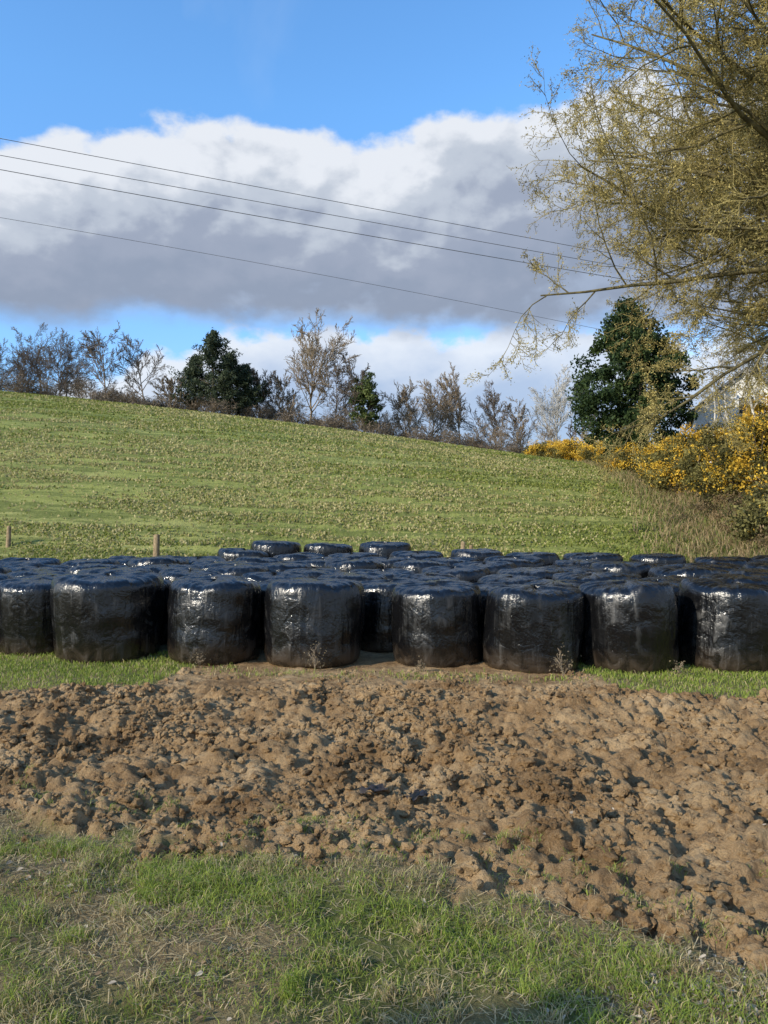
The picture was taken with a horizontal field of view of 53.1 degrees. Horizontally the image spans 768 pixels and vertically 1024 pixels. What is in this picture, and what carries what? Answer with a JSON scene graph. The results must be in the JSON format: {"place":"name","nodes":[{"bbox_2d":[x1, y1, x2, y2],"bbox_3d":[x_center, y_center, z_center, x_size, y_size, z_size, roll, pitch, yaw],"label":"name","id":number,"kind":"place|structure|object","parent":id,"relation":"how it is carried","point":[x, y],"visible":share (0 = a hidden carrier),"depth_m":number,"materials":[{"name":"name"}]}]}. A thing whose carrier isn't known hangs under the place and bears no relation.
{"place":"outdoors","nodes":[
{"label":"outdoors","id":0,"kind":"place"},
{"bbox_2d":[0,138,713,272],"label":"power line","id":1,"kind":"object","parent":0,"point":[309,196],"visible":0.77,"depth_m":35.17,"materials":[{"name":"grey metal"}]},
{"bbox_2d":[0,169,747,299],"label":"power line","id":2,"kind":"object","parent":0,"point":[299,223],"visible":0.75,"depth_m":35.00,"materials":[{"name":"grey metal"}]},
{"bbox_2d":[0,155,750,289],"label":"power line","id":3,"kind":"object","parent":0,"point":[316,212],"visible":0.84,"depth_m":35.19,"materials":[{"name":"grey metal"}]},
{"bbox_2d":[0,393,766,562],"bbox_3d":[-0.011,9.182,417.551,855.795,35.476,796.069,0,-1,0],"label":"grass hill","id":4,"kind":"structure","parent":0,"point":[38,514],"depth_m":29.02,"materials":[{"name":"plant"}]},
{"bbox_2d":[0,322,92,396],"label":"distant woodland","id":5,"kind":"object","parent":4,"relation":"on","point":[37,362],"visible":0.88,"depth_m":74.84,"materials":[{"name":"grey plant"}]},
{"bbox_2d":[70,320,125,393],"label":"bare tree","id":6,"kind":"object","parent":4,"relation":"on","point":[93,351],"visible":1,"depth_m":70.92,"materials":[{"name":"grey plant"}]},
{"bbox_2d":[105,332,169,404],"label":"bare tree","id":7,"kind":"object","parent":4,"relation":"on","point":[137,363],"visible":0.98,"depth_m":71.59,"materials":[{"name":"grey plant"}]},
{"bbox_2d":[151,373,185,407],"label":"bare tree","id":8,"kind":"object","parent":4,"relation":"on","point":[170,383],"visible":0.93,"depth_m":71.74,"materials":[{"name":"beige plant"}]},
{"bbox_2d":[169,354,210,410],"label":"tree","id":9,"kind":"object","parent":4,"relation":"on","point":[190,372],"visible":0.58,"depth_m":72.56,"materials":[{"name":"green plant"}]},
{"bbox_2d":[168,327,250,412],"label":"pine tree","id":10,"kind":"object","parent":4,"relation":"on","point":[213,344],"visible":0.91,"depth_m":70.53,"materials":[{"name":"green plant"}]},
{"bbox_2d":[198,352,251,414],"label":"tree","id":11,"kind":"object","parent":4,"relation":"on","point":[234,373],"visible":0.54,"depth_m":71.60,"materials":[{"name":"green plant"}]},
{"bbox_2d":[223,363,271,416],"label":"pine tree","id":12,"kind":"object","parent":4,"relation":"on","point":[255,389],"visible":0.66,"depth_m":72.56,"materials":[{"name":"green plant"}]},
{"bbox_2d":[242,368,275,417],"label":"bare tree","id":13,"kind":"object","parent":4,"relation":"on","point":[269,382],"visible":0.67,"depth_m":73.30,"materials":[{"name":"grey plant"}]},
{"bbox_2d":[0,371,525,453],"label":"hedgerow undergrowth","id":14,"kind":"object","parent":4,"relation":"on","point":[380,428],"visible":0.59,"depth_m":70.44,"materials":[{"name":"brown plant"}]},
{"bbox_2d":[265,370,302,414],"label":"bare tree","id":15,"kind":"object","parent":4,"relation":"on","point":[279,384],"visible":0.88,"depth_m":74.17,"materials":[{"name":"beige plant"}]},
{"bbox_2d":[79,382,559,450],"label":"hedgerow","id":16,"kind":"object","parent":4,"relation":"on","point":[501,434],"visible":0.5,"depth_m":73.14,"materials":[{"name":"beige plant"}]},
{"bbox_2d":[283,307,361,423],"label":"bare tree","id":17,"kind":"object","parent":4,"relation":"on","point":[311,353],"visible":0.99,"depth_m":72.09,"materials":[{"name":"beige plant"}]},
{"bbox_2d":[317,361,357,418],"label":"bare tree","id":18,"kind":"object","parent":4,"relation":"on","point":[338,380],"visible":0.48,"depth_m":76.96,"materials":[{"name":"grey plant"}]},
{"bbox_2d":[331,352,386,429],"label":"ivy clad tree","id":19,"kind":"object","parent":4,"relation":"on","point":[361,389],"visible":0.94,"depth_m":70.79,"materials":[{"name":"green plant"}]},
{"bbox_2d":[0,390,724,562],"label":"hill grass tufts","id":20,"kind":"object","parent":4,"relation":"on","point":[186,414],"visible":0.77,"depth_m":31.94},
{"bbox_2d":[379,376,434,432],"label":"bare tree","id":21,"kind":"object","parent":4,"relation":"on","point":[403,394],"visible":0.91,"depth_m":74.69,"materials":[{"name":"beige plant"}]},
{"bbox_2d":[399,378,464,439],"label":"bare tree","id":22,"kind":"object","parent":4,"relation":"on","point":[432,414],"visible":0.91,"depth_m":78.56,"materials":[{"name":"beige plant"}]},
{"bbox_2d":[424,362,468,437],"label":"bare tree","id":23,"kind":"object","parent":4,"relation":"on","point":[453,427],"visible":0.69,"depth_m":80.18,"materials":[{"name":"beige plant"}]},
{"bbox_2d":[454,381,509,444],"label":"bare tree","id":24,"kind":"object","parent":4,"relation":"on","point":[492,401],"visible":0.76,"depth_m":81.17,"materials":[{"name":"brown plant"}]},
{"bbox_2d":[495,396,542,448],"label":"bare tree","id":25,"kind":"object","parent":4,"relation":"on","point":[515,423],"visible":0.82,"depth_m":80.61,"materials":[{"name":"beige plant"}]},
{"bbox_2d":[521,439,561,456],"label":"gorse bush","id":26,"kind":"object","parent":4,"relation":"on","point":[539,449],"visible":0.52,"depth_m":63.38,"materials":[{"name":"yellow plant"}]},
{"bbox_2d":[516,364,574,443],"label":"bare tree","id":27,"kind":"object","parent":4,"relation":"on","point":[558,399],"visible":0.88,"depth_m":77.67,"materials":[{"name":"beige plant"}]},
{"bbox_2d":[544,436,585,460],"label":"gorse bush","id":28,"kind":"object","parent":4,"relation":"on","point":[565,451],"visible":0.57,"depth_m":61.20,"materials":[{"name":"yellow plant"}]},
{"bbox_2d":[574,441,602,461],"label":"gorse bush","id":29,"kind":"object","parent":4,"relation":"on","point":[585,451],"visible":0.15,"depth_m":57.54,"materials":[{"name":"yellow plant"}]},
{"bbox_2d":[463,0,767,514],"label":"oak tree","id":30,"kind":"object","parent":4,"relation":"on","point":[753,174],"visible":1,"depth_m":23.88,"materials":[{"name":"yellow plant"}]},
{"bbox_2d":[604,442,652,472],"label":"gorse bush","id":31,"kind":"object","parent":4,"relation":"on","point":[624,458],"visible":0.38,"depth_m":42.64,"materials":[{"name":"yellow plant"}]},
{"bbox_2d":[564,295,706,463],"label":"holly tree","id":32,"kind":"object","parent":4,"relation":"on","point":[621,415],"visible":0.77,"depth_m":45.07,"materials":[{"name":"green plant"}]},
{"bbox_2d":[631,435,677,470],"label":"gorse bush","id":33,"kind":"object","parent":4,"relation":"on","point":[647,450],"visible":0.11,"depth_m":40.01,"materials":[{"name":"yellow plant"}]},
{"bbox_2d":[633,450,680,481],"bbox_3d":[13.747,-2.022,37.479,3.310,2.099,3.236,0,-1,0],"label":"gorse bush","id":34,"kind":"object","parent":4,"relation":"on","point":[646,467],"visible":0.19,"depth_m":37.33,"materials":[{"name":"yellow plant"}]},
{"bbox_2d":[570,0,767,396],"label":"oak tree","id":35,"kind":"object","parent":4,"relation":"on","point":[734,277],"visible":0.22,"depth_m":33.81,"materials":[{"name":"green plant"}]},
{"bbox_2d":[571,458,767,562],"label":"tall grass","id":36,"kind":"structure","parent":4,"relation":"on","point":[700,530],"depth_m":26.05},
{"bbox_2d":[642,453,706,493],"bbox_3d":[13.043,-1.374,33.525,3.113,2.396,2.712,0,-1,-20],"label":"gorse bush","id":37,"kind":"object","parent":4,"relation":"on","point":[664,477],"visible":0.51,"depth_m":33.36,"materials":[{"name":"yellow plant"}]},
{"bbox_2d":[654,422,723,468],"bbox_3d":[14.935,-2.706,36.051,4.164,3.004,3.590,0,-1,0],"label":"gorse bush","id":38,"kind":"object","parent":4,"relation":"on","point":[682,441],"visible":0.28,"depth_m":35.90,"materials":[{"name":"yellow plant"}]},
{"bbox_2d":[649,462,767,556],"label":"bramble thicket","id":39,"kind":"object","parent":4,"relation":"on","point":[703,507],"visible":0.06,"depth_m":26.95,"materials":[{"name":"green plant"}]},
{"bbox_2d":[677,414,756,493],"bbox_3d":[14.302,-2.378,31.504,4.297,3.410,3.370,0,-1,0],"label":"gorse bush","id":40,"kind":"object","parent":4,"relation":"on","point":[707,440],"visible":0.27,"depth_m":31.36,"materials":[{"name":"yellow plant"}]},
{"bbox_2d":[682,442,762,505],"bbox_3d":[13.035,-1.347,28.931,3.414,2.774,2.961,0,-1,0],"label":"gorse bush","id":41,"kind":"object","parent":4,"relation":"on","point":[713,478],"visible":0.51,"depth_m":28.82,"materials":[{"name":"yellow plant"}]},
{"bbox_2d":[685,366,767,435],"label":"white cottage","id":42,"kind":"structure","parent":4,"relation":"on","point":[702,418],"depth_m":49.40,"materials":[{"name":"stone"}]},
{"bbox_2d":[712,408,767,494],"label":"gorse bush","id":43,"kind":"object","parent":4,"relation":"on","point":[740,469],"visible":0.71,"depth_m":26.24,"materials":[{"name":"yellow plant"}]},
{"bbox_2d":[721,495,767,543],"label":"gorse bush","id":44,"kind":"object","parent":4,"relation":"on","point":[753,517],"visible":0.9,"depth_m":21.96,"materials":[{"name":"green plant"}]},
{"bbox_2d":[730,389,767,430],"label":"gorse bush","id":45,"kind":"object","parent":4,"relation":"on","point":[763,407],"visible":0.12,"depth_m":32.77,"materials":[{"name":"yellow plant"}]},
{"bbox_2d":[738,459,767,511],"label":"gorse bush","id":46,"kind":"object","parent":4,"relation":"on","point":[763,489],"visible":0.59,"depth_m":23.82,"materials":[{"name":"yellow plant"}]},
{"bbox_2d":[0,217,766,364],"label":"power line","id":47,"kind":"object","parent":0,"point":[304,271],"visible":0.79,"depth_m":43.11,"materials":[{"name":"grey metal"}]},
{"bbox_2d":[0,643,767,1023],"bbox_3d":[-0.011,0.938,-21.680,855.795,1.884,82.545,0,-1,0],"label":"ground","id":48,"kind":"structure","parent":0,"point":[598,873],"depth_m":4.95,"materials":[{"name":"brown soil"}]},
{"bbox_2d":[0,576,56,655],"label":"silage bale","id":49,"kind":"object","parent":48,"relation":"on","point":[25,619],"visible":0.63,"depth_m":11.70},
{"bbox_2d":[0,557,60,565],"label":"silage bale","id":50,"kind":"object","parent":48,"relation":"on","point":[28,560],"visible":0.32,"depth_m":16.61},
{"bbox_2d":[3,564,71,571],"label":"silage bale","id":51,"kind":"object","parent":48,"relation":"on","point":[25,567],"visible":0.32,"depth_m":15.30},
{"bbox_2d":[7,569,71,578],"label":"silage bale","id":52,"kind":"object","parent":48,"relation":"on","point":[28,572],"visible":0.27,"depth_m":13.88},
{"bbox_2d":[60,558,120,566],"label":"silage bale","id":53,"kind":"object","parent":48,"relation":"on","point":[74,563],"visible":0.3,"depth_m":16.40},
{"bbox_2d":[65,563,128,573],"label":"silage bale","id":54,"kind":"object","parent":48,"relation":"on","point":[74,570],"visible":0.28,"depth_m":15.01},
{"bbox_2d":[50,570,164,663],"bbox_3d":[-4.226,1.573,11.819,1.666,1.286,1.586,-1,0,-20],"label":"silage bale","id":55,"kind":"object","parent":48,"relation":"on","point":[112,617],"visible":0.99,"depth_m":11.16},
{"bbox_2d":[77,567,152,573],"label":"silage bale","id":56,"kind":"object","parent":48,"relation":"on","point":[94,570],"visible":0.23,"depth_m":13.82},
{"bbox_2d":[127,555,189,566],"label":"silage bale","id":57,"kind":"object","parent":48,"relation":"on","point":[167,559],"visible":0.27,"depth_m":16.13},
{"bbox_2d":[160,578,170,644],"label":"silage bale","id":58,"kind":"object","parent":48,"relation":"on","point":[164,635],"visible":0.02,"depth_m":12.78},
{"bbox_2d":[135,563,199,572],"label":"silage bale","id":59,"kind":"object","parent":48,"relation":"on","point":[157,568],"visible":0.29,"depth_m":15.00},
{"bbox_2d":[158,567,220,581],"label":"silage bale","id":60,"kind":"object","parent":48,"relation":"on","point":[171,574],"visible":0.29,"depth_m":13.80},
{"bbox_2d":[168,575,260,664],"bbox_3d":[-2.562,1.591,11.641,1.486,1.249,1.379,0,-2,42],"label":"silage bale","id":61,"kind":"object","parent":48,"relation":"on","point":[215,620],"visible":0.99,"depth_m":11.05},
{"bbox_2d":[206,561,268,575],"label":"silage bale","id":62,"kind":"object","parent":48,"relation":"on","point":[238,568],"visible":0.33,"depth_m":14.77},
{"bbox_2d":[217,548,269,560],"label":"silage bale","id":63,"kind":"object","parent":48,"relation":"on","point":[229,554],"visible":0.3,"depth_m":18.48},
{"bbox_2d":[233,556,282,562],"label":"silage bale","id":64,"kind":"object","parent":48,"relation":"on","point":[257,559],"visible":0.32,"depth_m":17.19},
{"bbox_2d":[241,571,309,581],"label":"silage bale","id":65,"kind":"object","parent":48,"relation":"on","point":[258,576],"visible":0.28,"depth_m":13.63},
{"bbox_2d":[250,540,301,557],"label":"silage bale","id":66,"kind":"object","parent":48,"relation":"on","point":[272,548],"visible":0.38,"depth_m":19.44},
{"bbox_2d":[262,560,311,571],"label":"silage bale","id":67,"kind":"object","parent":48,"relation":"on","point":[283,565],"visible":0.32,"depth_m":15.82},
{"bbox_2d":[258,577,324,649],"bbox_3d":[-1.505,1.665,12.668,1.353,1.122,1.339,-2,1,1],"label":"silage bale","id":68,"kind":"object","parent":48,"relation":"on","point":[263,585],"visible":0.06,"depth_m":12.19},
{"bbox_2d":[273,552,325,560],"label":"silage bale","id":69,"kind":"object","parent":48,"relation":"on","point":[295,556],"visible":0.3,"depth_m":18.25},
{"bbox_2d":[284,568,341,577],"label":"silage bale","id":70,"kind":"object","parent":48,"relation":"on","point":[314,572],"visible":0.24,"depth_m":14.84},
{"bbox_2d":[264,578,365,667],"bbox_3d":[-1.020,1.600,11.388,1.498,1.226,1.433,1,-3,-9],"label":"silage bale","id":71,"kind":"object","parent":48,"relation":"on","point":[303,615],"visible":0.95,"depth_m":10.79},
{"bbox_2d":[297,556,348,567],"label":"silage bale","id":72,"kind":"object","parent":48,"relation":"on","point":[317,561],"visible":0.24,"depth_m":17.00},
{"bbox_2d":[303,542,353,556],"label":"silage bale","id":73,"kind":"object","parent":48,"relation":"on","point":[326,549],"visible":0.36,"depth_m":19.30},
{"bbox_2d":[318,571,386,580],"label":"silage bale","id":74,"kind":"object","parent":48,"relation":"on","point":[358,576],"visible":0.23,"depth_m":13.54},
{"bbox_2d":[323,559,383,571],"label":"silage bale","id":75,"kind":"object","parent":48,"relation":"on","point":[346,565],"visible":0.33,"depth_m":15.63},
{"bbox_2d":[327,552,379,558],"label":"silage bale","id":76,"kind":"object","parent":48,"relation":"on","point":[355,555],"visible":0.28,"depth_m":18.31},
{"bbox_2d":[350,568,415,578],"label":"silage bale","id":77,"kind":"object","parent":48,"relation":"on","point":[389,573],"visible":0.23,"depth_m":14.70},
{"bbox_2d":[0,667,767,985],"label":"soil clods","id":78,"kind":"object","parent":48,"relation":"on","point":[597,903],"visible":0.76,"depth_m":6.01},
{"bbox_2d":[0,650,767,1023],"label":"meadow grass","id":79,"kind":"structure","parent":48,"relation":"on","point":[186,878],"depth_m":3.84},
{"bbox_2d":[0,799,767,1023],"bbox_3d":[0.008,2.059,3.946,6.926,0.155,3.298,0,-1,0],"label":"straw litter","id":80,"kind":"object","parent":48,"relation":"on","point":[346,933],"visible":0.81,"depth_m":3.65,"materials":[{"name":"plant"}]},
{"bbox_2d":[0,691,767,1023],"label":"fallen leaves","id":81,"kind":"object","parent":48,"relation":"on","point":[198,973],"visible":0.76,"depth_m":3.42,"materials":[{"name":"brown plant"}]},
{"bbox_2d":[359,541,411,557],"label":"silage bale","id":82,"kind":"object","parent":48,"relation":"on","point":[383,549],"visible":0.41,"depth_m":19.20},
{"bbox_2d":[360,557,415,568],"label":"silage bale","id":83,"kind":"object","parent":48,"relation":"on","point":[387,562],"visible":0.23,"depth_m":16.93},
{"bbox_2d":[359,577,425,651],"bbox_3d":[0.117,1.658,12.622,1.370,1.139,1.314,0,-2,-1],"label":"silage bale","id":84,"kind":"object","parent":48,"relation":"on","point":[377,635],"visible":0.45,"depth_m":12.02},
{"bbox_2d":[390,550,443,559],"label":"silage bale","id":85,"kind":"object","parent":48,"relation":"on","point":[419,555],"visible":0.23,"depth_m":18.22},
{"bbox_2d":[391,560,448,573],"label":"silage bale","id":86,"kind":"object","parent":48,"relation":"on","point":[416,566],"visible":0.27,"depth_m":15.62},
{"bbox_2d":[393,572,459,580],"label":"silage bale","id":87,"kind":"object","parent":48,"relation":"on","point":[429,576],"visible":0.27,"depth_m":13.38},
{"bbox_2d":[391,579,482,667],"bbox_3d":[0.790,1.618,11.442,1.389,1.192,1.402,0,0,-7],"label":"silage bale","id":88,"kind":"object","parent":48,"relation":"on","point":[437,623],"visible":0.98,"depth_m":10.87},
{"bbox_2d":[421,557,476,565],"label":"silage bale","id":89,"kind":"object","parent":48,"relation":"on","point":[450,561],"visible":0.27,"depth_m":16.95},
{"bbox_2d":[420,565,490,582],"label":"silage bale","id":90,"kind":"object","parent":48,"relation":"on","point":[472,574],"visible":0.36,"depth_m":14.49},
{"bbox_2d":[450,548,503,560],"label":"silage bale","id":91,"kind":"object","parent":48,"relation":"on","point":[480,554],"visible":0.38,"depth_m":17.95},
{"bbox_2d":[453,561,516,573],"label":"silage bale","id":92,"kind":"object","parent":48,"relation":"on","point":[493,567],"visible":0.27,"depth_m":15.69},
{"bbox_2d":[473,582,506,632],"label":"silage bale","id":93,"kind":"object","parent":48,"relation":"on","point":[485,587],"visible":0.09,"depth_m":12.03},
{"bbox_2d":[477,574,544,584],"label":"silage bale","id":94,"kind":"object","parent":48,"relation":"on","point":[508,579],"visible":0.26,"depth_m":13.25},
{"bbox_2d":[483,556,545,567],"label":"silage bale","id":95,"kind":"object","parent":48,"relation":"on","point":[526,561],"visible":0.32,"depth_m":16.69},
{"bbox_2d":[496,567,564,578],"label":"silage bale","id":96,"kind":"object","parent":48,"relation":"on","point":[546,572],"visible":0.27,"depth_m":14.26},
{"bbox_2d":[506,552,559,565],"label":"silage bale","id":97,"kind":"object","parent":48,"relation":"on","point":[549,558],"visible":0.25,"depth_m":17.63},
{"bbox_2d":[483,583,585,673],"bbox_3d":[2.144,1.620,11.015,1.436,1.181,1.304,1,0,1],"label":"silage bale","id":98,"kind":"object","parent":48,"relation":"on","point":[532,628],"visible":0.98,"depth_m":10.46},
{"bbox_2d":[523,579,585,587],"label":"silage bale","id":99,"kind":"object","parent":48,"relation":"on","point":[575,583],"visible":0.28,"depth_m":12.24},
{"bbox_2d":[553,559,602,567],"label":"silage bale","id":100,"kind":"object","parent":48,"relation":"on","point":[586,563],"visible":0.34,"depth_m":16.73},
{"bbox_2d":[551,571,630,581],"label":"silage bale","id":101,"kind":"object","parent":48,"relation":"on","point":[585,576],"visible":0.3,"depth_m":13.11},
{"bbox_2d":[562,552,622,560],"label":"silage bale","id":102,"kind":"object","parent":48,"relation":"on","point":[599,556],"visible":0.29,"depth_m":17.69},
{"bbox_2d":[589,561,656,578],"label":"silage bale","id":103,"kind":"object","parent":48,"relation":"on","point":[641,568],"visible":0.27,"depth_m":15.23},
{"bbox_2d":[578,579,678,673],"bbox_3d":[3.508,1.592,11.013,1.422,1.238,1.326,-3,-1,38],"label":"silage bale","id":104,"kind":"object","parent":48,"relation":"on","point":[631,625],"visible":0.9,"depth_m":10.44},
{"bbox_2d":[629,553,685,563],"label":"silage bale","id":105,"kind":"object","parent":48,"relation":"on","point":[666,558],"visible":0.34,"depth_m":17.48},
{"bbox_2d":[648,564,720,577],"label":"silage bale","id":106,"kind":"object","parent":48,"relation":"on","point":[697,571],"visible":0.28,"depth_m":14.19},
{"bbox_2d":[683,562,741,570],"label":"silage bale","id":107,"kind":"object","parent":48,"relation":"on","point":[724,566],"visible":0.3,"depth_m":16.61},
{"bbox_2d":[678,578,767,672],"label":"silage bale","id":108,"kind":"object","parent":48,"relation":"on","point":[722,624],"visible":0.94,"depth_m":10.53},
{"bbox_2d":[693,556,753,567],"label":"silage bale","id":109,"kind":"object","parent":48,"relation":"on","point":[739,561],"visible":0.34,"depth_m":17.43},
{"bbox_2d":[699,573,767,584],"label":"silage bale","id":110,"kind":"object","parent":48,"relation":"on","point":[752,578],"visible":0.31,"depth_m":11.75},
{"bbox_2d":[728,568,767,573],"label":"silage bale","id":111,"kind":"object","parent":48,"relation":"on","point":[751,571],"visible":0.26,"depth_m":14.12},
{"bbox_2d":[0,0,767,450],"label":"sky","id":112,"kind":"structure","parent":0,"point":[408,107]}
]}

